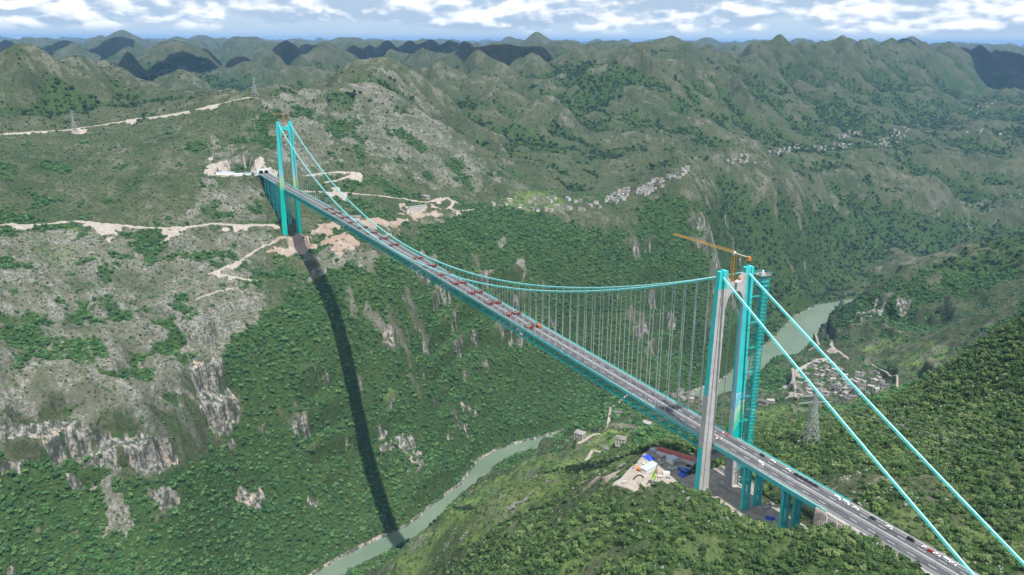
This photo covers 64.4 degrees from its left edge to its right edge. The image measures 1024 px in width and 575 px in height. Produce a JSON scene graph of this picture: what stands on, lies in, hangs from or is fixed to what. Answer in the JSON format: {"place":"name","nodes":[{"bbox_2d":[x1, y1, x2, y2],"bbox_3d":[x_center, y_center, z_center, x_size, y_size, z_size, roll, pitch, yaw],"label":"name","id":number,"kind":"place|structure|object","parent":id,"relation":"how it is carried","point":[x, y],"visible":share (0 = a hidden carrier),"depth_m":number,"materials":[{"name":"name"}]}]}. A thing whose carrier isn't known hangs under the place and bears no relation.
{"place":"outdoors","nodes":[
{"label":"outdoors","id":0,"kind":"place"},
{"bbox_2d":[0,30,1023,574],"bbox_3d":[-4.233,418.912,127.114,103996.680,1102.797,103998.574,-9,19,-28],"label":"terrain","id":1,"kind":"structure","parent":0,"point":[970,72],"depth_m":2128.24,"materials":[{"name":"green plant"}]},
{"bbox_2d":[68,111,76,132],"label":"pylon","id":2,"kind":"object","parent":1,"relation":"on","point":[73,120],"visible":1,"depth_m":2278.36,"materials":[{"name":"metal"}]},
{"bbox_2d":[215,172,234,174],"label":"shed","id":3,"kind":"structure","parent":1,"relation":"on","point":[224,173],"depth_m":2067.02,"materials":[{"name":"white paint"}]},
{"bbox_2d":[256,168,270,174],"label":"tunnel portal","id":4,"kind":"object","parent":1,"relation":"on","point":[263,170],"visible":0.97,"depth_m":2083.17,"materials":[{"name":"white paint"}]},
{"bbox_2d":[259,173,292,224],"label":"approach viaduct","id":5,"kind":"object","parent":1,"relation":"on","point":[272,179],"visible":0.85,"depth_m":1979.22,"materials":[{"name":"concrete"}]},
{"bbox_2d":[408,204,426,211],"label":"retaining wall","id":6,"kind":"structure","parent":1,"relation":"on","point":[417,208],"depth_m":2161.76,"materials":[{"name":"concrete"}]},
{"bbox_2d":[0,94,1023,574],"bbox_3d":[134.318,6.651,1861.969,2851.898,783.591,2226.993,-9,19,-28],"label":"canyon forest","id":7,"kind":"object","parent":1,"relation":"on","point":[772,376],"visible":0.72,"depth_m":1767.45,"materials":[{"name":"green plant"}]},
{"bbox_2d":[0,35,1023,341],"bbox_3d":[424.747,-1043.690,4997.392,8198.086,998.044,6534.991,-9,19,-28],"label":"distant woods","id":8,"kind":"object","parent":1,"relation":"on","point":[756,139],"visible":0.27,"depth_m":3661.70,"materials":[{"name":"green plant"}]},
{"bbox_2d":[565,552,573,558],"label":"hill shrub","id":9,"kind":"object","parent":1,"relation":"on","point":[571,555],"visible":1,"depth_m":623.82,"materials":[{"name":"green plant"}]},
{"bbox_2d":[566,564,572,572],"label":"hill shrub","id":10,"kind":"object","parent":1,"relation":"on","point":[570,568],"visible":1,"depth_m":608.21,"materials":[{"name":"green plant"}]},
{"bbox_2d":[574,429,585,439],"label":"house","id":11,"kind":"structure","parent":1,"relation":"on","point":[580,434],"depth_m":1352.30,"materials":[{"name":"white concrete"}]},
{"bbox_2d":[615,435,626,446],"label":"house","id":12,"kind":"structure","parent":1,"relation":"on","point":[619,439],"depth_m":1200.48,"materials":[{"name":"grey concrete"}]},
{"bbox_2d":[621,561,629,569],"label":"hill shrub","id":13,"kind":"object","parent":1,"relation":"on","point":[625,564],"visible":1,"depth_m":563.80,"materials":[{"name":"green plant"}]},
{"bbox_2d":[256,121,1023,574],"bbox_3d":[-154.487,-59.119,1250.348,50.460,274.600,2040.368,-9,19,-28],"label":"suspension bridge","id":14,"kind":"structure","parent":1,"relation":"on","point":[704,429],"depth_m":747.32,"materials":[{"name":"metal"}]},
{"bbox_2d":[673,233,750,281],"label":"tower crane","id":15,"kind":"object","parent":14,"relation":"on","point":[735,254],"visible":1,"depth_m":643.26,"materials":[{"name":"metal"}]},
{"bbox_2d":[825,503,977,574],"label":"road shoulder","id":16,"kind":"object","parent":14,"relation":"attached to","point":[853,527],"visible":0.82,"depth_m":556.67},
{"bbox_2d":[827,510,936,574],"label":"guardrail","id":17,"kind":"object","parent":16,"relation":"on","point":[876,540],"visible":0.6,"depth_m":553.07,"materials":[{"name":"grey metal"}]},
{"bbox_2d":[838,505,958,574],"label":"median barrier","id":18,"kind":"object","parent":16,"relation":"on","point":[901,542],"visible":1,"depth_m":542.35,"materials":[{"name":"concrete"}]},
{"bbox_2d":[851,502,979,574],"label":"guardrail","id":19,"kind":"object","parent":16,"relation":"on","point":[914,537],"visible":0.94,"depth_m":546.05,"materials":[{"name":"grey metal"}]},
{"bbox_2d":[636,563,646,569],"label":"hill shrub","id":20,"kind":"object","parent":1,"relation":"on","point":[640,566],"visible":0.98,"depth_m":556.25,"materials":[{"name":"green plant"}]},
{"bbox_2d":[640,547,649,553],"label":"hill shrub","id":21,"kind":"object","parent":1,"relation":"on","point":[644,550],"visible":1,"depth_m":573.78,"materials":[{"name":"green plant"}]},
{"bbox_2d":[643,420,652,424],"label":"house","id":22,"kind":"structure","parent":1,"relation":"on","point":[646,422],"depth_m":1384.01,"materials":[{"name":"white concrete"}]},
{"bbox_2d":[640,461,657,473],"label":"shed","id":23,"kind":"structure","parent":1,"relation":"on","point":[650,466],"depth_m":731.28,"materials":[{"name":"white paint"}]},
{"bbox_2d":[642,454,655,460],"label":"tarpaulin","id":24,"kind":"object","parent":1,"relation":"on","point":[648,457],"visible":1,"depth_m":752.06,"materials":[{"name":"blue plastic"}]},
{"bbox_2d":[646,566,656,572],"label":"hill shrub","id":25,"kind":"object","parent":1,"relation":"on","point":[650,569],"visible":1,"depth_m":549.89,"materials":[{"name":"green plant"}]},
{"bbox_2d":[651,525,658,532],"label":"hill shrub","id":26,"kind":"object","parent":1,"relation":"on","point":[655,527],"visible":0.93,"depth_m":589.07,"materials":[{"name":"green plant"}]},
{"bbox_2d":[651,459,659,481],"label":"mobile crane","id":27,"kind":"object","parent":1,"relation":"on","point":[653,477],"visible":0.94,"depth_m":710.20,"materials":[{"name":"green metal"}]},
{"bbox_2d":[658,530,667,538],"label":"hill shrub","id":28,"kind":"object","parent":1,"relation":"on","point":[661,533],"visible":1,"depth_m":579.02,"materials":[{"name":"green plant"}]},
{"bbox_2d":[659,545,666,554],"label":"hill shrub","id":29,"kind":"object","parent":1,"relation":"on","point":[663,548],"visible":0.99,"depth_m":566.13,"materials":[{"name":"green plant"}]},
{"bbox_2d":[658,556,668,562],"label":"hill shrub","id":30,"kind":"object","parent":1,"relation":"on","point":[661,559],"visible":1,"depth_m":557.76,"materials":[{"name":"green plant"}]},
{"bbox_2d":[666,455,677,464],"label":"shed","id":31,"kind":"structure","parent":1,"relation":"on","point":[671,459],"depth_m":744.16,"materials":[{"name":"white paint"}]},
{"bbox_2d":[656,447,696,464],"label":"shed","id":32,"kind":"structure","parent":1,"relation":"on","point":[686,458],"depth_m":751.17,"materials":[{"name":"white paint"}]},
{"bbox_2d":[678,395,686,400],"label":"house","id":33,"kind":"structure","parent":1,"relation":"on","point":[681,397],"depth_m":1668.36,"materials":[{"name":"grey concrete"}]},
{"bbox_2d":[679,501,686,507],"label":"hill shrub","id":34,"kind":"object","parent":1,"relation":"on","point":[682,504],"visible":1,"depth_m":601.48,"materials":[{"name":"green plant"}]},
{"bbox_2d":[685,559,693,565],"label":"hill shrub","id":35,"kind":"object","parent":1,"relation":"on","point":[689,561],"visible":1,"depth_m":553.46,"materials":[{"name":"green plant"}]},
{"bbox_2d":[686,487,694,495],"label":"hill shrub","id":36,"kind":"object","parent":1,"relation":"on","point":[690,490],"visible":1,"depth_m":618.31,"materials":[{"name":"green plant"}]},
{"bbox_2d":[687,534,695,539],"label":"hill shrub","id":37,"kind":"object","parent":1,"relation":"on","point":[691,536],"visible":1,"depth_m":575.26,"materials":[{"name":"green plant"}]},
{"bbox_2d":[698,543,706,550],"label":"hill shrub","id":38,"kind":"object","parent":1,"relation":"on","point":[703,546],"visible":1,"depth_m":565.13,"materials":[{"name":"green plant"}]},
{"bbox_2d":[700,561,709,570],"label":"hill shrub","id":39,"kind":"object","parent":1,"relation":"on","point":[703,566],"visible":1,"depth_m":550.55,"materials":[{"name":"green plant"}]},
{"bbox_2d":[706,510,714,518],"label":"hill shrub","id":40,"kind":"object","parent":1,"relation":"on","point":[711,514],"visible":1,"depth_m":594.23,"materials":[{"name":"green plant"}]},
{"bbox_2d":[719,507,726,514],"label":"hill shrub","id":41,"kind":"object","parent":1,"relation":"on","point":[723,511],"visible":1,"depth_m":605.52,"materials":[{"name":"green plant"}]},
{"bbox_2d":[430,310,1023,574],"bbox_3d":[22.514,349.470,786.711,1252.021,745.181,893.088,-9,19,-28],"label":"hill shrubbery","id":42,"kind":"object","parent":1,"relation":"on","point":[842,448],"visible":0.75,"depth_m":700.89,"materials":[{"name":"green plant"}]},
{"bbox_2d":[724,563,732,571],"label":"hill shrub","id":43,"kind":"object","parent":1,"relation":"on","point":[729,568],"visible":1,"depth_m":551.06,"materials":[{"name":"green plant"}]},
{"bbox_2d":[437,337,1023,574],"bbox_3d":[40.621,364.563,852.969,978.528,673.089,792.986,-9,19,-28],"label":"limestone rocks","id":44,"kind":"object","parent":1,"relation":"on","point":[858,503],"visible":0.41,"depth_m":648.32,"materials":[{"name":"grey stone"}]},
{"bbox_2d":[727,555,736,564],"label":"hill shrub","id":45,"kind":"object","parent":1,"relation":"on","point":[730,558],"visible":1,"depth_m":556.65,"materials":[{"name":"green plant"}]},
{"bbox_2d":[728,542,735,550],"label":"hill shrub","id":46,"kind":"object","parent":1,"relation":"on","point":[733,546],"visible":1,"depth_m":565.10,"materials":[{"name":"green plant"}]},
{"bbox_2d":[738,523,745,530],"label":"hill shrub","id":47,"kind":"object","parent":1,"relation":"on","point":[741,526],"visible":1,"depth_m":583.16,"materials":[{"name":"green plant"}]},
{"bbox_2d":[746,549,755,556],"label":"hill shrub","id":48,"kind":"object","parent":1,"relation":"on","point":[752,553],"visible":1,"depth_m":558.85,"materials":[{"name":"green plant"}]},
{"bbox_2d":[735,269,771,483],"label":"scaffold tower","id":49,"kind":"structure","parent":1,"relation":"on","point":[753,386],"depth_m":675.54,"materials":[{"name":"teal metal"}]},
{"bbox_2d":[756,521,762,528],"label":"hill shrub","id":50,"kind":"object","parent":1,"relation":"on","point":[760,524],"visible":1,"depth_m":587.15,"materials":[{"name":"green plant"}]},
{"bbox_2d":[758,398,768,405],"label":"house","id":51,"kind":"structure","parent":1,"relation":"on","point":[763,402],"depth_m":1435.69,"materials":[{"name":"grey concrete"}]},
{"bbox_2d":[759,559,768,566],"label":"hill shrub","id":52,"kind":"object","parent":1,"relation":"on","point":[762,562],"visible":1,"depth_m":546.80,"materials":[{"name":"green plant"}]},
{"bbox_2d":[764,535,772,541],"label":"hill shrub","id":53,"kind":"object","parent":1,"relation":"on","point":[766,537],"visible":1,"depth_m":566.83,"materials":[{"name":"green plant"}]},
{"bbox_2d":[765,515,775,520],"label":"tarpaulin","id":54,"kind":"object","parent":1,"relation":"on","point":[768,517],"visible":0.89,"depth_m":647.93,"materials":[{"name":"blue plastic"}]},
{"bbox_2d":[769,520,777,527],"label":"hill shrub","id":55,"kind":"object","parent":1,"relation":"on","point":[772,523],"visible":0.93,"depth_m":590.67,"materials":[{"name":"green plant"}]},
{"bbox_2d":[774,532,783,538],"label":"hill shrub","id":56,"kind":"object","parent":1,"relation":"on","point":[776,534],"visible":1,"depth_m":572.23,"materials":[{"name":"green plant"}]},
{"bbox_2d":[714,437,850,528],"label":"approach viaduct","id":57,"kind":"object","parent":1,"relation":"on","point":[746,455],"visible":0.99,"depth_m":631.07,"materials":[{"name":"concrete"}]},
{"bbox_2d":[785,530,793,535],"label":"hill shrub","id":58,"kind":"object","parent":1,"relation":"on","point":[790,532],"visible":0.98,"depth_m":572.34,"materials":[{"name":"green plant"}]},
{"bbox_2d":[787,556,796,565],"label":"hill shrub","id":59,"kind":"object","parent":1,"relation":"on","point":[792,560],"visible":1,"depth_m":531.32,"materials":[{"name":"green plant"}]},
{"bbox_2d":[797,388,832,444],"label":"pylon","id":60,"kind":"object","parent":1,"relation":"on","point":[813,407],"visible":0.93,"depth_m":786.71,"materials":[{"name":"metal"}]},
{"bbox_2d":[812,539,819,548],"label":"hill shrub","id":61,"kind":"object","parent":1,"relation":"on","point":[814,543],"visible":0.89,"depth_m":531.72,"materials":[{"name":"green plant"}]},
{"bbox_2d":[816,540,827,549],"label":"hill shrub","id":62,"kind":"object","parent":1,"relation":"on","point":[819,542],"visible":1,"depth_m":527.16,"materials":[{"name":"green plant"}]},
{"bbox_2d":[818,528,825,535],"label":"hill shrub","id":63,"kind":"object","parent":1,"relation":"on","point":[823,532],"visible":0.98,"depth_m":540.29,"materials":[{"name":"green plant"}]},
{"bbox_2d":[823,390,829,397],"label":"house","id":64,"kind":"structure","parent":1,"relation":"on","point":[826,392],"depth_m":1662.57,"materials":[{"name":"grey concrete"}]},
{"bbox_2d":[822,548,831,555],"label":"hill shrub","id":65,"kind":"object","parent":1,"relation":"on","point":[825,550],"visible":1,"depth_m":521.11,"materials":[{"name":"green plant"}]},
{"bbox_2d":[831,549,841,557],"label":"hill shrub","id":66,"kind":"object","parent":1,"relation":"on","point":[838,552],"visible":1,"depth_m":518.34,"materials":[{"name":"green plant"}]},
{"bbox_2d":[842,525,852,529],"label":"hill shrub","id":67,"kind":"object","parent":1,"relation":"on","point":[845,527],"visible":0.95,"depth_m":552.53,"materials":[{"name":"green plant"}]},
{"bbox_2d":[843,563,852,570],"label":"hill shrub","id":68,"kind":"object","parent":1,"relation":"on","point":[850,567],"visible":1,"depth_m":507.15,"materials":[{"name":"green plant"}]},
{"bbox_2d":[845,544,856,552],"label":"hill shrub","id":69,"kind":"object","parent":1,"relation":"on","point":[851,548],"visible":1,"depth_m":520.53,"materials":[{"name":"green plant"}]},
{"bbox_2d":[846,536,855,544],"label":"hill shrub","id":70,"kind":"object","parent":1,"relation":"on","point":[850,540],"visible":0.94,"depth_m":527.53,"materials":[{"name":"green plant"}]},
{"bbox_2d":[849,556,857,564],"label":"hill shrub","id":71,"kind":"object","parent":1,"relation":"on","point":[852,561],"visible":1,"depth_m":510.87,"materials":[{"name":"green plant"}]},
{"bbox_2d":[851,533,859,539],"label":"hill shrub","id":72,"kind":"object","parent":1,"relation":"on","point":[855,536],"visible":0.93,"depth_m":537.99,"materials":[{"name":"green plant"}]},
{"bbox_2d":[855,559,862,566],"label":"hill shrub","id":73,"kind":"object","parent":1,"relation":"on","point":[858,562],"visible":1,"depth_m":508.59,"materials":[{"name":"green plant"}]},
{"bbox_2d":[858,384,865,389],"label":"house","id":74,"kind":"structure","parent":1,"relation":"on","point":[861,386],"depth_m":1754.58,"materials":[{"name":"grey concrete"}]},
{"bbox_2d":[859,564,867,571],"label":"hill shrub","id":75,"kind":"object","parent":1,"relation":"on","point":[864,567],"visible":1,"depth_m":506.05,"materials":[{"name":"green plant"}]},
{"bbox_2d":[863,542,873,547],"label":"hill shrub","id":76,"kind":"object","parent":1,"relation":"on","point":[871,544],"visible":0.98,"depth_m":523.46,"materials":[{"name":"green plant"}]},
{"bbox_2d":[864,545,874,554],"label":"hill shrub","id":77,"kind":"object","parent":1,"relation":"on","point":[869,549],"visible":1,"depth_m":518.66,"materials":[{"name":"green plant"}]},
{"bbox_2d":[867,558,876,568],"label":"hill shrub","id":78,"kind":"object","parent":1,"relation":"on","point":[870,560],"visible":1,"depth_m":505.85,"materials":[{"name":"green plant"}]},
{"bbox_2d":[872,387,879,392],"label":"house","id":79,"kind":"structure","parent":1,"relation":"on","point":[875,389],"depth_m":1700.77,"materials":[{"name":"white concrete"}]},
{"bbox_2d":[872,534,880,544],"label":"hill shrub","id":80,"kind":"object","parent":1,"relation":"on","point":[877,538],"visible":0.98,"depth_m":534.40,"materials":[{"name":"green plant"}]},
{"bbox_2d":[872,555,880,561],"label":"hill shrub","id":81,"kind":"object","parent":1,"relation":"on","point":[877,557],"visible":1,"depth_m":511.88,"materials":[{"name":"green plant"}]},
{"bbox_2d":[872,501,880,508],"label":"hill shrub","id":82,"kind":"object","parent":1,"relation":"on","point":[878,504],"visible":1,"depth_m":586.90,"materials":[{"name":"green plant"}]},
{"bbox_2d":[881,383,888,388],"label":"house","id":83,"kind":"structure","parent":1,"relation":"on","point":[884,385],"depth_m":1724.74,"materials":[{"name":"grey concrete"}]},
{"bbox_2d":[884,555,892,562],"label":"hill shrub","id":84,"kind":"object","parent":1,"relation":"on","point":[890,559],"visible":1,"depth_m":511.93,"materials":[{"name":"green plant"}]},
{"bbox_2d":[912,560,921,568],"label":"hill shrub","id":85,"kind":"object","parent":1,"relation":"on","point":[917,565],"visible":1,"depth_m":511.48,"materials":[{"name":"green plant"}]},
{"bbox_2d":[934,518,943,523],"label":"hill shrub","id":86,"kind":"object","parent":1,"relation":"on","point":[938,521],"visible":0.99,"depth_m":567.28,"materials":[{"name":"green plant"}]},
{"bbox_2d":[938,526,945,533],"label":"hill shrub","id":87,"kind":"object","parent":1,"relation":"on","point":[942,530],"visible":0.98,"depth_m":553.94,"materials":[{"name":"green plant"}]},
{"bbox_2d":[955,526,965,533],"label":"hill shrub","id":88,"kind":"object","parent":1,"relation":"on","point":[961,529],"visible":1,"depth_m":553.23,"materials":[{"name":"green plant"}]},
{"bbox_2d":[960,536,966,543],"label":"hill shrub","id":89,"kind":"object","parent":1,"relation":"on","point":[963,540],"visible":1,"depth_m":541.18,"materials":[{"name":"green plant"}]},
{"bbox_2d":[962,557,970,564],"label":"hill shrub","id":90,"kind":"object","parent":1,"relation":"on","point":[967,561],"visible":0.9,"depth_m":522.14,"materials":[{"name":"green plant"}]},
{"bbox_2d":[974,553,985,560],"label":"hill shrub","id":91,"kind":"object","parent":1,"relation":"on","point":[977,555],"visible":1,"depth_m":523.18,"materials":[{"name":"green plant"}]},
{"bbox_2d":[977,535,987,544],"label":"hill shrub","id":92,"kind":"object","parent":1,"relation":"on","point":[983,540],"visible":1,"depth_m":536.13,"materials":[{"name":"green plant"}]},
{"bbox_2d":[981,554,992,560],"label":"hill shrub","id":93,"kind":"object","parent":1,"relation":"on","point":[988,557],"visible":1,"depth_m":521.84,"materials":[{"name":"green plant"}]},
{"bbox_2d":[988,537,998,545],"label":"hill shrub","id":94,"kind":"object","parent":1,"relation":"on","point":[992,542],"visible":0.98,"depth_m":533.35,"materials":[{"name":"green plant"}]},
{"bbox_2d":[998,555,1008,562],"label":"hill shrub","id":95,"kind":"object","parent":1,"relation":"on","point":[1005,558],"visible":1,"depth_m":516.25,"materials":[{"name":"green plant"}]},
{"bbox_2d":[998,548,1008,554],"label":"hill shrub","id":96,"kind":"object","parent":1,"relation":"on","point":[1001,550],"visible":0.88,"depth_m":524.74,"materials":[{"name":"green plant"}]},
{"bbox_2d":[1004,551,1015,561],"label":"hill shrub","id":97,"kind":"object","parent":1,"relation":"on","point":[1010,557],"visible":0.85,"depth_m":516.16,"materials":[{"name":"green plant"}]},
{"bbox_2d":[1011,479,1022,486],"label":"hill shrub","id":98,"kind":"object","parent":1,"relation":"on","point":[1016,482],"visible":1,"depth_m":599.01,"materials":[{"name":"green plant"}]},
{"bbox_2d":[1015,561,1023,568],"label":"hill shrub","id":99,"kind":"object","parent":1,"relation":"on","point":[1019,564],"visible":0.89,"depth_m":506.22,"materials":[{"name":"green plant"}]},
{"bbox_2d":[0,0,1023,45],"label":"sky","id":100,"kind":"structure","parent":0,"point":[929,21],"materials":[{"name":"white"}]},
{"bbox_2d":[314,300,852,574],"bbox_3d":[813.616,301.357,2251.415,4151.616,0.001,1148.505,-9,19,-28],"label":"river","id":101,"kind":"structure","parent":0,"point":[790,338],"depth_m":1925.26,"materials":[{"name":"liquid"}]},
{"bbox_2d":[829,503,975,574],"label":"road","id":102,"kind":"structure","parent":0,"point":[893,532],"depth_m":543.82,"materials":[{"name":"grey asphalt"}]},
{"bbox_2d":[835,508,970,574],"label":"road markings","id":103,"kind":"object","parent":102,"relation":"on","point":[899,543],"visible":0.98,"depth_m":541.07,"materials":[{"name":"white paint"}]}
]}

